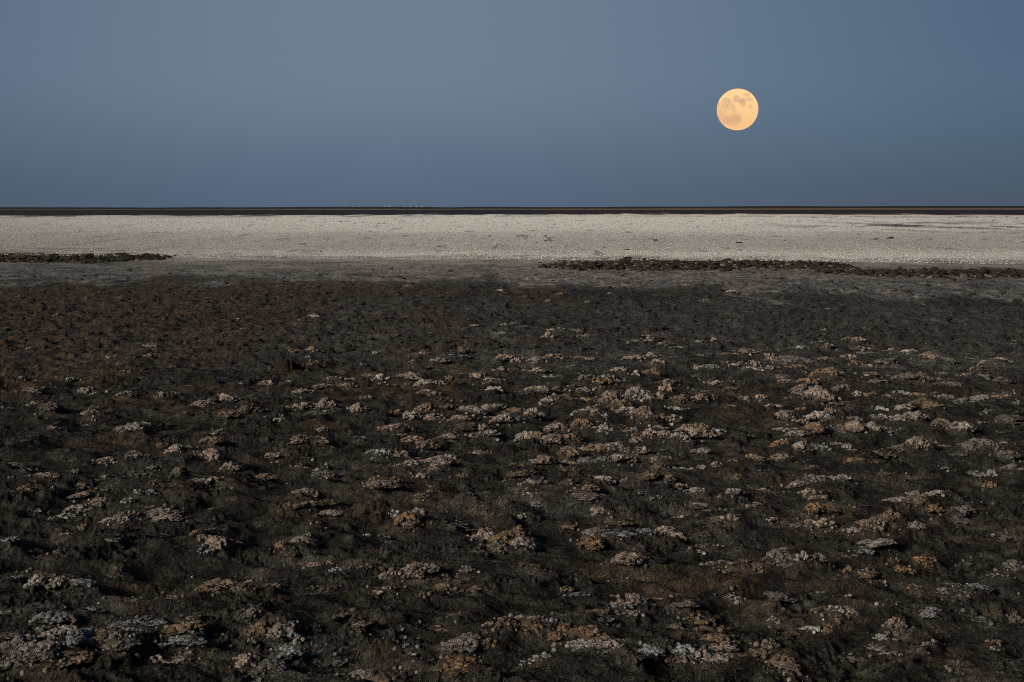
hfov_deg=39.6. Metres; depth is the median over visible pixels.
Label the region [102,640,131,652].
salt clump
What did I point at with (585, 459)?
salt clump
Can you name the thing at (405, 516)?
salt clump
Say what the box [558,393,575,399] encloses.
salt clump
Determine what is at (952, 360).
salt clump
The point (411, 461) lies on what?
salt clump
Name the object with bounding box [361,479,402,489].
salt clump
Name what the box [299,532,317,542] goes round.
salt clump
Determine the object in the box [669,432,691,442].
salt clump
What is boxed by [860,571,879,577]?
salt clump
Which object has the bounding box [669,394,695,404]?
salt clump
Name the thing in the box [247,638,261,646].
salt clump
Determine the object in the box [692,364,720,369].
salt clump
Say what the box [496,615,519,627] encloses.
salt clump
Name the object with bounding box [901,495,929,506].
salt clump
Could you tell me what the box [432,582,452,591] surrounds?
salt clump
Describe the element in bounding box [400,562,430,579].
salt clump
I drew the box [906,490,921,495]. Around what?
salt clump
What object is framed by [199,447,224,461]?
salt clump
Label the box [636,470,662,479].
salt clump
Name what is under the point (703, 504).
salt clump
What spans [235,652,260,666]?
salt clump
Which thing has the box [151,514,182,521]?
salt clump
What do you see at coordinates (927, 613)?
salt clump
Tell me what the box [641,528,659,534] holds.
salt clump
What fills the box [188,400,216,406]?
salt clump
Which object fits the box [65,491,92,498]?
salt clump
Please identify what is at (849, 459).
salt clump
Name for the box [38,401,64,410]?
salt clump
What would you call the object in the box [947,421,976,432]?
salt clump
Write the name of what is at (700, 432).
salt clump
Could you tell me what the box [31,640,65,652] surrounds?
salt clump
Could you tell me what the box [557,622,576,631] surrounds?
salt clump
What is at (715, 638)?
salt clump
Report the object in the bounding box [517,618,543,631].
salt clump
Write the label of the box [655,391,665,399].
salt clump
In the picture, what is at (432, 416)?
salt clump
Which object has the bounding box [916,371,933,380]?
salt clump
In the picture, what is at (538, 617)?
salt clump
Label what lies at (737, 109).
moon
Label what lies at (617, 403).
salt clump
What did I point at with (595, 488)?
salt clump
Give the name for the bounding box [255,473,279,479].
salt clump
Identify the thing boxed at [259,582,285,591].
salt clump
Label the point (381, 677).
salt clump
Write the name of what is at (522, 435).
salt clump
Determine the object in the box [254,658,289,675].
salt clump
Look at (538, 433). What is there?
salt clump
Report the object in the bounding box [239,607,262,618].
salt clump
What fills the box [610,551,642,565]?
salt clump
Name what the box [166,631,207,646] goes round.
salt clump
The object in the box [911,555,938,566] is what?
salt clump
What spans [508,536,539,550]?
salt clump
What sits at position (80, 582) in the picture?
salt clump
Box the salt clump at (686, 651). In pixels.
[670,644,695,658]
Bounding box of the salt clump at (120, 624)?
[106,620,132,627]
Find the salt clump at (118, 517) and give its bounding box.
[98,514,137,522]
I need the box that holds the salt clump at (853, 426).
[842,420,867,432]
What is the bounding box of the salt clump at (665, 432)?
[657,430,672,438]
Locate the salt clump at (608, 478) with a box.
[593,475,616,483]
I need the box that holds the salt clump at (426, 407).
[414,402,439,413]
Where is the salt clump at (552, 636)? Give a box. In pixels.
[547,631,570,641]
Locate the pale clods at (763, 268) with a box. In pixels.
[7,257,1020,278]
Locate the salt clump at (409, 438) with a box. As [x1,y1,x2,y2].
[401,435,426,441]
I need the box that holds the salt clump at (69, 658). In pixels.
[50,650,94,669]
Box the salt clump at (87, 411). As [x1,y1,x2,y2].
[80,409,99,414]
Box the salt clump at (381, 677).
[358,672,390,681]
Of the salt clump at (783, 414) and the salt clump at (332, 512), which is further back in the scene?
the salt clump at (783, 414)
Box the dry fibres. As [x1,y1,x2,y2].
[0,355,1023,681]
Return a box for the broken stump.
[271,355,312,374]
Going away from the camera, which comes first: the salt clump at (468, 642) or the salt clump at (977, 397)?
the salt clump at (468, 642)
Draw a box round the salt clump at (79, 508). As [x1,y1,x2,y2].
[62,504,92,512]
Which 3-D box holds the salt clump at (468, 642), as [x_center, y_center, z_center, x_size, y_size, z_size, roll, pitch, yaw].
[-0.171,1.018,4.818,0.148,0.031,0.173,-7,8,-4]
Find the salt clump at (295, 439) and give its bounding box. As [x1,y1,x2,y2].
[289,435,329,443]
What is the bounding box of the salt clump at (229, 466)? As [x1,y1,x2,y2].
[219,461,240,470]
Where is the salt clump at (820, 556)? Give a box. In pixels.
[810,552,827,562]
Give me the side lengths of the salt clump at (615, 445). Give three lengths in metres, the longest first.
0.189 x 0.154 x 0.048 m
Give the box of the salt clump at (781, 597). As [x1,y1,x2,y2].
[762,591,798,602]
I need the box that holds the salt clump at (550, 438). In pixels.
[538,434,565,443]
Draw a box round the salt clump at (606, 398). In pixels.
[597,394,615,402]
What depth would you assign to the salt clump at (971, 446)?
8.49 m
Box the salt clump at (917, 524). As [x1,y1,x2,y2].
[907,520,923,529]
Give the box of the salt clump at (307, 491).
[291,487,319,497]
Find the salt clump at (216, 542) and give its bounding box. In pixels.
[204,535,230,551]
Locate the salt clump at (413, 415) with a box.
[403,410,422,419]
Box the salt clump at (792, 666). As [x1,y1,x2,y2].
[774,661,800,675]
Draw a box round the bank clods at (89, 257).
[0,253,177,263]
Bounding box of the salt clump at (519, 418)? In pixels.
[514,416,527,422]
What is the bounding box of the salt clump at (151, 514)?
[145,508,183,518]
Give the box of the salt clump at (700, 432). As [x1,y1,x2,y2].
[688,426,718,437]
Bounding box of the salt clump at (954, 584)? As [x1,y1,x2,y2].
[939,582,963,587]
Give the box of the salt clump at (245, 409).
[236,405,265,414]
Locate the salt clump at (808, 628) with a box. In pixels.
[799,625,821,631]
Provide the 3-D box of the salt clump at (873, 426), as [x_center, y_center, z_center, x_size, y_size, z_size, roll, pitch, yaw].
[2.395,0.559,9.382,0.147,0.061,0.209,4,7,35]
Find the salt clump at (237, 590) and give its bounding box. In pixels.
[230,582,252,595]
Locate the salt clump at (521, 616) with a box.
[513,614,535,619]
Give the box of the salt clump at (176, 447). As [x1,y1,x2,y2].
[165,443,184,452]
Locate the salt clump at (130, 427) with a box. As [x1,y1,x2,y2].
[115,422,148,431]
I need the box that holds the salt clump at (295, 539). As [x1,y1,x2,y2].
[288,536,323,544]
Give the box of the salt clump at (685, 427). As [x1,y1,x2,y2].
[672,424,694,430]
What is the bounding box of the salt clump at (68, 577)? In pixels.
[59,575,75,579]
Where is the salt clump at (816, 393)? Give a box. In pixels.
[800,385,836,401]
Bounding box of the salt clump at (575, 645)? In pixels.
[566,639,602,650]
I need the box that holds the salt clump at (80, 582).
[66,578,96,585]
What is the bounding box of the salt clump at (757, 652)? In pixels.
[748,648,767,656]
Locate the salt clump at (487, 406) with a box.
[481,403,491,409]
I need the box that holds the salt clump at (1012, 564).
[1001,559,1023,570]
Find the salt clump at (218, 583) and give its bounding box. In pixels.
[194,577,238,593]
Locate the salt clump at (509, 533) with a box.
[499,530,513,537]
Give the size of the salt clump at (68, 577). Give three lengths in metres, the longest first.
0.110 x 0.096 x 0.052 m
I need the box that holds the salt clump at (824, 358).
[815,356,831,359]
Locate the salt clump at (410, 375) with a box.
[396,371,425,379]
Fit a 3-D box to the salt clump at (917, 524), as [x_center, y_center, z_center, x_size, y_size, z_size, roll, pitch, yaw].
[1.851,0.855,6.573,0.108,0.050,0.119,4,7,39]
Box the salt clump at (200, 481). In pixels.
[191,478,210,484]
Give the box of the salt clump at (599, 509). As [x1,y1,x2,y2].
[591,506,605,515]
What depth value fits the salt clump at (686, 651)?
4.69 m
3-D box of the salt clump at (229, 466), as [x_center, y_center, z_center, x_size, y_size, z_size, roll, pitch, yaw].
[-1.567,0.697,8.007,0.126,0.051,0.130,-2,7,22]
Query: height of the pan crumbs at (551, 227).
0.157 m
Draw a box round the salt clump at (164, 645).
[157,635,177,648]
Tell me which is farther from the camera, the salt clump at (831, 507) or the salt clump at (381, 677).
the salt clump at (831, 507)
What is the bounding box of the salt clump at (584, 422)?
[570,418,594,427]
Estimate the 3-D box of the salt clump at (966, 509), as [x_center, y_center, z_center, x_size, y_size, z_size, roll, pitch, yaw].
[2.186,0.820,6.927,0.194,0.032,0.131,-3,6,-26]
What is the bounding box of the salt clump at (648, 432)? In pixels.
[642,427,658,437]
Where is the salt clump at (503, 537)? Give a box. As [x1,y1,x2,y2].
[488,534,513,543]
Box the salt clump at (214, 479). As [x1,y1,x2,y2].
[201,476,223,484]
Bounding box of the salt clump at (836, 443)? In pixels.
[830,442,853,447]
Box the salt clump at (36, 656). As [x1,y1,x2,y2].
[18,650,62,662]
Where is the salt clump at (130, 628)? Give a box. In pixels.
[113,627,144,635]
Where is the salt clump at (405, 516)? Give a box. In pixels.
[394,511,425,528]
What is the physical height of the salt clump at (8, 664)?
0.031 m
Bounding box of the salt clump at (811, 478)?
[802,474,822,483]
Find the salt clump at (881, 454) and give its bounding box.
[873,450,888,458]
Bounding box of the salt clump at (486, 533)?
[471,527,495,542]
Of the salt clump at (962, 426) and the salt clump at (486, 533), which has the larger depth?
the salt clump at (962, 426)
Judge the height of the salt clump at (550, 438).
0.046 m
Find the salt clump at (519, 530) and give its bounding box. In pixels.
[512,525,531,537]
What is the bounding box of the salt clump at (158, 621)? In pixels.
[140,617,169,625]
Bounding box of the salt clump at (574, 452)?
[557,447,583,457]
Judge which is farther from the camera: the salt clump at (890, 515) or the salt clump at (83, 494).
the salt clump at (83, 494)
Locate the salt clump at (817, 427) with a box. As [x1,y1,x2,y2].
[802,422,827,433]
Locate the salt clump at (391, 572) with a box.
[379,567,398,580]
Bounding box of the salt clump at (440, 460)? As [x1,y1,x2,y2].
[419,455,452,466]
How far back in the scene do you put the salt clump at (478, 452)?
8.62 m
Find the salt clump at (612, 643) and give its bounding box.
[602,639,619,648]
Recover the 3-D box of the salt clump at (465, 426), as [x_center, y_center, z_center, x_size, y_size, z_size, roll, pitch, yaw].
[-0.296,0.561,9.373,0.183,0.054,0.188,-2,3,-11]
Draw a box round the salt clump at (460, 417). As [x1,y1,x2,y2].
[446,414,471,421]
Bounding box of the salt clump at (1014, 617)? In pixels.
[1008,612,1023,623]
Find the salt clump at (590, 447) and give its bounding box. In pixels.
[585,443,604,452]
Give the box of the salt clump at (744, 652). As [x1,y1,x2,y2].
[728,647,754,657]
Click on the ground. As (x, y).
(922, 232)
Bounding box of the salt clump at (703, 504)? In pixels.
[689,502,708,506]
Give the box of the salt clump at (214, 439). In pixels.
[199,436,227,443]
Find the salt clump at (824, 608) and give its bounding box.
[810,606,827,612]
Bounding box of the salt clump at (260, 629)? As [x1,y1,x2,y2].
[248,620,274,636]
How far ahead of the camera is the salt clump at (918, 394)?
11.25 m
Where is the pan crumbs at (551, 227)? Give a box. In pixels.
[0,216,1017,257]
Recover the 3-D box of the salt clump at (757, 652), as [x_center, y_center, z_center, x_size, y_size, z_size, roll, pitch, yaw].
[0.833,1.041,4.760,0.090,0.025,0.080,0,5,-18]
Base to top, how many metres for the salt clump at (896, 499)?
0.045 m
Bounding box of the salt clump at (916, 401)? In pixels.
[907,397,934,404]
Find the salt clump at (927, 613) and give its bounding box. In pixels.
[919,606,942,618]
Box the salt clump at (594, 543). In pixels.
[575,535,604,550]
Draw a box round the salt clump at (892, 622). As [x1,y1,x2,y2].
[885,617,907,629]
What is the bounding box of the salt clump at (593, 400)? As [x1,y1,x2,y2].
[576,397,597,402]
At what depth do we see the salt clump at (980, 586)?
5.52 m
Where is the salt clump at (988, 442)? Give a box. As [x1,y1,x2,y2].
[978,440,999,447]
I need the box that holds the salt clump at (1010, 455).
[995,449,1022,460]
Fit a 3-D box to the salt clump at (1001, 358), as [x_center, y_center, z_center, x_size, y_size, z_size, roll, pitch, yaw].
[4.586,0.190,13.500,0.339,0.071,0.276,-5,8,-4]
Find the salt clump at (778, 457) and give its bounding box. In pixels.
[768,453,795,461]
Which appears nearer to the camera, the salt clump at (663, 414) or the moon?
the salt clump at (663, 414)
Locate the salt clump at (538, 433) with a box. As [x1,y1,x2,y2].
[533,431,545,437]
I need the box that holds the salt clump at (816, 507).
[802,502,826,513]
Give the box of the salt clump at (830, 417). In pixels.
[818,415,836,421]
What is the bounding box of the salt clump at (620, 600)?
[609,598,625,603]
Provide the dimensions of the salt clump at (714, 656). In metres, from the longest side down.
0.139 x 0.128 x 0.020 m
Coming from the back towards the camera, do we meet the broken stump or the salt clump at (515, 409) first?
the broken stump
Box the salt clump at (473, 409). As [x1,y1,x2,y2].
[459,405,487,414]
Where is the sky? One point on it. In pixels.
(104, 103)
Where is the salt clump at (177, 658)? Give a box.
[168,654,194,662]
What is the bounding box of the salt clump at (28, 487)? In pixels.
[15,484,40,491]
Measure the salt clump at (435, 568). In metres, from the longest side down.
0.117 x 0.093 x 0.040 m
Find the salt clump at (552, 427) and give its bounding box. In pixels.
[543,423,570,432]
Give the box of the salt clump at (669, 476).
[660,472,676,481]
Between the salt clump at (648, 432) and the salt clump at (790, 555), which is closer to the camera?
the salt clump at (790, 555)
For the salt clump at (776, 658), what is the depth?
4.66 m
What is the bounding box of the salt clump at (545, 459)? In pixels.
[532,454,557,464]
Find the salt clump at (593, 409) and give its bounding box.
[583,406,601,415]
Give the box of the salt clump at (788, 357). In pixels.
[777,355,815,363]
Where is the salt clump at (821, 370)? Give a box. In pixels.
[808,366,839,377]
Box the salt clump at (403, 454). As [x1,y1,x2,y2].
[392,450,413,457]
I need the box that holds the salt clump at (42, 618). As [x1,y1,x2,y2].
[28,610,65,624]
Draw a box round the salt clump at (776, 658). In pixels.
[767,654,799,665]
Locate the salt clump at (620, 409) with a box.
[616,406,634,413]
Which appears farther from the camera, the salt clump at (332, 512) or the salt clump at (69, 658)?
the salt clump at (332, 512)
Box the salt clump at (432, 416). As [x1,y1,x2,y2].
[422,413,444,420]
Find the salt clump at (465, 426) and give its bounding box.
[453,422,477,430]
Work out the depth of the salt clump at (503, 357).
13.53 m
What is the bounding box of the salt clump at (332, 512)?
[316,508,343,516]
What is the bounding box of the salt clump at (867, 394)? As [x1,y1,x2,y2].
[863,391,877,395]
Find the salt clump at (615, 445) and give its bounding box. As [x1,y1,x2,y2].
[601,441,628,450]
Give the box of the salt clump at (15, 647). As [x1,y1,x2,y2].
[0,633,42,660]
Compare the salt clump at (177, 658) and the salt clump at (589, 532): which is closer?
the salt clump at (177, 658)
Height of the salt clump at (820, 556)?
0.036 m
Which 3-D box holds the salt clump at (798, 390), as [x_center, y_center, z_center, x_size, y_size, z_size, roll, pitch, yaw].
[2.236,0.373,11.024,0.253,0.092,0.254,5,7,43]
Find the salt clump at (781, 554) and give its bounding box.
[762,548,792,561]
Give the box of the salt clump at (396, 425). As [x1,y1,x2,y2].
[377,423,412,430]
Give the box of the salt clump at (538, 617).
[528,615,545,620]
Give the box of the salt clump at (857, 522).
[854,519,864,526]
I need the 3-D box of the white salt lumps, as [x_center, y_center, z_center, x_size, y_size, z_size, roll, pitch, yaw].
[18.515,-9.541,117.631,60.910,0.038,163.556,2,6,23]
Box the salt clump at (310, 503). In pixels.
[292,500,328,508]
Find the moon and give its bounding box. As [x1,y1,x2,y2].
[717,89,757,129]
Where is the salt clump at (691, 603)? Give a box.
[670,599,699,607]
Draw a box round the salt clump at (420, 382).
[412,379,439,387]
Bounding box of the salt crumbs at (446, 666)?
[0,278,1023,681]
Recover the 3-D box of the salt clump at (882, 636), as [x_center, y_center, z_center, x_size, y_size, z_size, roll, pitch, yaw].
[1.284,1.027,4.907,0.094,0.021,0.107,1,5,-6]
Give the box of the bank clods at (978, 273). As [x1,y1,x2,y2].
[810,265,1023,279]
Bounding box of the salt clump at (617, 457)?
[610,454,629,461]
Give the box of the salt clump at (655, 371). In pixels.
[641,367,661,375]
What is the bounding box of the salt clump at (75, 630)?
[37,625,85,639]
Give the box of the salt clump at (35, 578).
[23,573,45,588]
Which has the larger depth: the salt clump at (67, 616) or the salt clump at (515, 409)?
the salt clump at (515, 409)
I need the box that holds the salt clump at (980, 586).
[967,583,993,591]
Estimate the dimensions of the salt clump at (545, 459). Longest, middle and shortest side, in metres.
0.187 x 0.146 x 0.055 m
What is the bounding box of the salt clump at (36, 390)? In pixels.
[19,387,45,393]
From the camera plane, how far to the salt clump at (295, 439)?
8.74 m
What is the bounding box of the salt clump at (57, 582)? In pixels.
[45,577,67,589]
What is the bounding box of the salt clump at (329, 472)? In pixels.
[314,470,338,477]
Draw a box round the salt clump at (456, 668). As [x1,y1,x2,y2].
[446,655,483,675]
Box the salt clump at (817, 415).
[806,410,831,420]
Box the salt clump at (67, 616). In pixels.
[49,610,79,622]
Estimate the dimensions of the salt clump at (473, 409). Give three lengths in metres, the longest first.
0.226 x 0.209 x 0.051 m
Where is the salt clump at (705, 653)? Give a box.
[689,648,712,659]
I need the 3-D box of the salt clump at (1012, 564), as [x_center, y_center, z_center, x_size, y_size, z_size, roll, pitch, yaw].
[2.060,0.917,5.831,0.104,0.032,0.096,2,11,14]
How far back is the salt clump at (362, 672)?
4.59 m
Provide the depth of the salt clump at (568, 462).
8.32 m
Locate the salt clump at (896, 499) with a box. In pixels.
[880,496,904,501]
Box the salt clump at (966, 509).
[950,505,977,514]
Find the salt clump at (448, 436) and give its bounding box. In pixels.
[436,433,464,438]
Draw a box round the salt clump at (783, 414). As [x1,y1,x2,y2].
[774,410,796,420]
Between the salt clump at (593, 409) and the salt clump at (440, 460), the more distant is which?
the salt clump at (593, 409)
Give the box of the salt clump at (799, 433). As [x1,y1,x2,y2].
[784,430,810,436]
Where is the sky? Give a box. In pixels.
[0,0,1023,207]
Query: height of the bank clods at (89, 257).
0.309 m
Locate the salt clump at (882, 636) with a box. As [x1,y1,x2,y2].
[872,633,898,641]
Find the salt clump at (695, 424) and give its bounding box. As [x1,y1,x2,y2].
[692,422,710,429]
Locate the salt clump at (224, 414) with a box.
[217,410,242,418]
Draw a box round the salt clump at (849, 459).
[842,457,869,461]
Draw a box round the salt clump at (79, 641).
[63,635,93,647]
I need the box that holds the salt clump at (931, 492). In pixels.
[920,490,945,495]
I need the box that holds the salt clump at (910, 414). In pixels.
[900,411,929,419]
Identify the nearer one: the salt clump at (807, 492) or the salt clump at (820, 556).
the salt clump at (820, 556)
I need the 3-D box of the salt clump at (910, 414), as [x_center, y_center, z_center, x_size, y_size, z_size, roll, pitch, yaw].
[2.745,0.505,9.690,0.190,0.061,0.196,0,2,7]
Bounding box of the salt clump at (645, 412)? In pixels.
[625,406,658,419]
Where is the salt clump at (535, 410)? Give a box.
[523,407,546,416]
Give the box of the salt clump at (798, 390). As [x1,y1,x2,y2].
[788,383,812,395]
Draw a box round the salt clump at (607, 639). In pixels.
[595,636,614,652]
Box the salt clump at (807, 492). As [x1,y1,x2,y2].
[797,487,818,497]
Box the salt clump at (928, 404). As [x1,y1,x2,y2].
[919,401,947,408]
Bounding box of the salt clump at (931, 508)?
[924,504,945,512]
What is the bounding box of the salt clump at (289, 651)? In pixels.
[277,646,305,658]
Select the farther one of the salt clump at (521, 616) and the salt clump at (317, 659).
the salt clump at (521, 616)
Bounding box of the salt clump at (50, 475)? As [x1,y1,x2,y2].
[33,472,60,481]
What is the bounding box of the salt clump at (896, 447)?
[886,444,905,452]
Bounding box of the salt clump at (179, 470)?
[170,466,186,475]
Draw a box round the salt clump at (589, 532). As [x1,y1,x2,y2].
[581,527,609,539]
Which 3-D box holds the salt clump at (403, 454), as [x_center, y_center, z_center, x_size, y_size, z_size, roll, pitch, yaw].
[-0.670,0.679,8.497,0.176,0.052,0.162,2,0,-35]
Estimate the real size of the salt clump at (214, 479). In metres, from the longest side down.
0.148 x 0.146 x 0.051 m
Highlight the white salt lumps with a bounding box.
[1,234,1022,263]
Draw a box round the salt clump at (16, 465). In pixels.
[8,462,27,467]
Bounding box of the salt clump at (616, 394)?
[601,390,622,398]
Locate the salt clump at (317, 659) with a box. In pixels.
[309,650,323,662]
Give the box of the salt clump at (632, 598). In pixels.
[625,592,647,603]
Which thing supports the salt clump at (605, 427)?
on the ground
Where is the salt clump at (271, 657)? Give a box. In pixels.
[267,654,293,661]
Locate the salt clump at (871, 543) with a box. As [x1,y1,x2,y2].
[855,538,897,548]
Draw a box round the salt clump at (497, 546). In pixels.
[483,540,508,553]
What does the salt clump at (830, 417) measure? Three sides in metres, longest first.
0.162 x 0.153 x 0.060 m
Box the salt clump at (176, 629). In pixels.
[161,620,207,634]
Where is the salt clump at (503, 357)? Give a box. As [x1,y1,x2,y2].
[494,354,520,360]
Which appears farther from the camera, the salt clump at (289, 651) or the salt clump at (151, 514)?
the salt clump at (151, 514)
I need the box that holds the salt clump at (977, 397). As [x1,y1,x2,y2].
[969,394,991,400]
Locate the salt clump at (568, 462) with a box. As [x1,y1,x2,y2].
[562,460,577,463]
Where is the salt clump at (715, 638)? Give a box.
[700,634,741,644]
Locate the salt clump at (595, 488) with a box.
[582,484,602,491]
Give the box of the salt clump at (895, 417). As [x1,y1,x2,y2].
[889,414,903,420]
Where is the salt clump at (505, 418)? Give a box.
[491,413,515,422]
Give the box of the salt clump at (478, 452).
[473,450,490,453]
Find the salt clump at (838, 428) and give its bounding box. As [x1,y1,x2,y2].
[827,423,843,433]
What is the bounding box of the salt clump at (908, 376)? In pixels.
[888,372,918,379]
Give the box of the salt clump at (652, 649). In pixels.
[640,644,665,656]
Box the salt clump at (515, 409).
[503,407,526,413]
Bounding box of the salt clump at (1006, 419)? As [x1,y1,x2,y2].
[994,414,1023,424]
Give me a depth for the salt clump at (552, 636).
4.85 m
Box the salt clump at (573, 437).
[562,433,583,440]
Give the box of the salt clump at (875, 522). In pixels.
[860,516,886,530]
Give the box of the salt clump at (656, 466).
[650,462,671,470]
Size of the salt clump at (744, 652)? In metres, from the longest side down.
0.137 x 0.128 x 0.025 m
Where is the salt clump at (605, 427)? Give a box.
[592,424,613,432]
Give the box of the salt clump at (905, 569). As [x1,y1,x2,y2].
[893,565,916,573]
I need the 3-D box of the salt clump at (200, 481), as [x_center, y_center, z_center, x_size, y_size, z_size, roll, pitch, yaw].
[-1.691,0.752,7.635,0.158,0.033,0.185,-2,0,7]
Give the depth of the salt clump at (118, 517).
6.77 m
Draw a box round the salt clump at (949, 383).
[935,381,965,386]
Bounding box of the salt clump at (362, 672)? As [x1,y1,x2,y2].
[349,668,381,676]
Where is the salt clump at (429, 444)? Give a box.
[419,439,441,448]
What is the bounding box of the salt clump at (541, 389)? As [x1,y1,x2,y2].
[523,385,550,392]
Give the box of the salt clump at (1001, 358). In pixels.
[978,357,1013,363]
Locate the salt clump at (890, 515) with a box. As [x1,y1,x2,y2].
[882,508,902,521]
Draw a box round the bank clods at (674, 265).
[537,256,860,271]
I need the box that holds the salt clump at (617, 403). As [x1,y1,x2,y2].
[609,398,633,408]
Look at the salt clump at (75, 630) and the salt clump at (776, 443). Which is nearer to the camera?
the salt clump at (75, 630)
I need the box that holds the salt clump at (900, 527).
[885,521,902,529]
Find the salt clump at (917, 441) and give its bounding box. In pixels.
[901,436,933,449]
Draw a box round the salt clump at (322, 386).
[311,383,341,388]
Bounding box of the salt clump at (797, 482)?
[787,479,807,487]
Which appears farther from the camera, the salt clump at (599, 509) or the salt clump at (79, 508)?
the salt clump at (79, 508)
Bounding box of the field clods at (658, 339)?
[0,267,1023,352]
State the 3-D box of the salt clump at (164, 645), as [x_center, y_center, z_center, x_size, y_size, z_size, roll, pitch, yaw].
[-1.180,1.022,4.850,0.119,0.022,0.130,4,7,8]
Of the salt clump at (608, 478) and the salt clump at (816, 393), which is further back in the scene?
the salt clump at (816, 393)
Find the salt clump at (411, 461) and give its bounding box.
[402,459,420,465]
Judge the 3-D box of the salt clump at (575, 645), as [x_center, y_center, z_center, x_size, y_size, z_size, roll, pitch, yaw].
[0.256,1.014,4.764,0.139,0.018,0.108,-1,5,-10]
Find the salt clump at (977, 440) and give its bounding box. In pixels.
[965,438,995,443]
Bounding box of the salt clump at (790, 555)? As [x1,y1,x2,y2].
[786,552,800,557]
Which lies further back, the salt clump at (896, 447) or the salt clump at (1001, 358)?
the salt clump at (1001, 358)
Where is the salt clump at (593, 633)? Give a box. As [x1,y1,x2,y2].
[566,625,603,639]
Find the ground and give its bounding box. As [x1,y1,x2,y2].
[0,206,1023,681]
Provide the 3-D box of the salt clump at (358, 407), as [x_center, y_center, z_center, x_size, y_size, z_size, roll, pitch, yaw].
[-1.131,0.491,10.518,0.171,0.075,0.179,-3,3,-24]
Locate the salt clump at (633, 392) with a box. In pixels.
[623,386,653,398]
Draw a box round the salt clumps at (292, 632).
[0,278,1023,681]
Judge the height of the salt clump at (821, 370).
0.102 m
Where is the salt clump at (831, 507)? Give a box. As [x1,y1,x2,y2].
[824,503,841,511]
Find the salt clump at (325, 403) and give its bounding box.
[316,397,337,409]
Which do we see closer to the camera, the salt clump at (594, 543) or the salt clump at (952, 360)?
the salt clump at (594, 543)
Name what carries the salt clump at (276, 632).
on the ground
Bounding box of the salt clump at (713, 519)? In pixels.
[700,515,726,523]
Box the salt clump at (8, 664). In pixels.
[0,658,25,670]
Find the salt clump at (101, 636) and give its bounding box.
[90,627,119,649]
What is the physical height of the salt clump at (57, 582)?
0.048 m
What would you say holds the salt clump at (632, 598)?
on the ground
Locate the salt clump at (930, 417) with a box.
[925,414,934,421]
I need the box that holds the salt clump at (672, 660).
[665,653,680,666]
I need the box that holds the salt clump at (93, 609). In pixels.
[82,606,98,612]
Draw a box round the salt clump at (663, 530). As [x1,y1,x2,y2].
[654,525,674,534]
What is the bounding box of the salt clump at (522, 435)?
[513,431,534,441]
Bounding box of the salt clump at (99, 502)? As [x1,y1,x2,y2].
[88,497,111,507]
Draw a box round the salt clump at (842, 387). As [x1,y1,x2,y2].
[831,384,855,391]
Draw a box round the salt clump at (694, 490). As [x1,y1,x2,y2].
[685,487,704,494]
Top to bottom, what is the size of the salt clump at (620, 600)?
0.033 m
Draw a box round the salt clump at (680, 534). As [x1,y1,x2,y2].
[668,532,689,542]
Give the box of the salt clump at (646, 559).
[643,557,651,562]
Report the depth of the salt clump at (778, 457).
8.24 m
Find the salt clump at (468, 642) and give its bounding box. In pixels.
[441,632,482,652]
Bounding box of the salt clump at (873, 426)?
[864,421,886,431]
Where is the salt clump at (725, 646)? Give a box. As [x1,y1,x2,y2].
[708,641,740,651]
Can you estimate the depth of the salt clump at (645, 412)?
9.92 m
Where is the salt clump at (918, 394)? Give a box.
[910,392,932,395]
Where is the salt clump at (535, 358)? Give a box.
[526,356,548,363]
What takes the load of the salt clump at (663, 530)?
on the ground
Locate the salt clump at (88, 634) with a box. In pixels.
[82,627,97,638]
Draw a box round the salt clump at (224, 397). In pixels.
[219,393,241,401]
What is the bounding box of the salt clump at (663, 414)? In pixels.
[657,413,668,418]
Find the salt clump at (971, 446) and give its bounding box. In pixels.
[961,442,980,450]
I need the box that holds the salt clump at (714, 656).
[698,652,733,662]
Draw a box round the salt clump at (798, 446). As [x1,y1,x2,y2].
[792,441,806,450]
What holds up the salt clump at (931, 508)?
on the ground
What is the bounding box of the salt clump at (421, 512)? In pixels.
[410,507,428,516]
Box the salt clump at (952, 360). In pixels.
[942,357,960,363]
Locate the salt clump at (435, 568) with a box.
[426,562,441,573]
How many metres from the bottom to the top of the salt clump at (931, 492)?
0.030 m
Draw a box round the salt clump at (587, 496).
[568,493,607,500]
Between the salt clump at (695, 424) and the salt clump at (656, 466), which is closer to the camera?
the salt clump at (656, 466)
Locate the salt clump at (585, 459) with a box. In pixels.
[577,457,595,462]
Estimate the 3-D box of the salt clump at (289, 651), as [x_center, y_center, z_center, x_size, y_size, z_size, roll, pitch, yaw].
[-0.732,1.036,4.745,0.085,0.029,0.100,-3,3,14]
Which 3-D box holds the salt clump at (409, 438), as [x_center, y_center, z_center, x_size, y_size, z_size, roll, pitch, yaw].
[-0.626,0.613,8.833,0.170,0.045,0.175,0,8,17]
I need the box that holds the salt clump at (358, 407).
[349,402,369,412]
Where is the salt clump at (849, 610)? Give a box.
[842,606,858,616]
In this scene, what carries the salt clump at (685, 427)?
on the ground
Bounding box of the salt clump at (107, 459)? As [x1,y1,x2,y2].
[96,456,119,463]
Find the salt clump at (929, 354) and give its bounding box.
[916,351,942,358]
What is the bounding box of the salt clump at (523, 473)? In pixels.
[506,470,537,477]
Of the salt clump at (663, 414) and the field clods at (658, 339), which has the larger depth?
the field clods at (658, 339)
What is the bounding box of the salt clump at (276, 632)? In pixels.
[266,622,286,641]
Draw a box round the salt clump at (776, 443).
[768,440,790,446]
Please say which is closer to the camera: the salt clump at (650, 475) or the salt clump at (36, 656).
the salt clump at (36, 656)

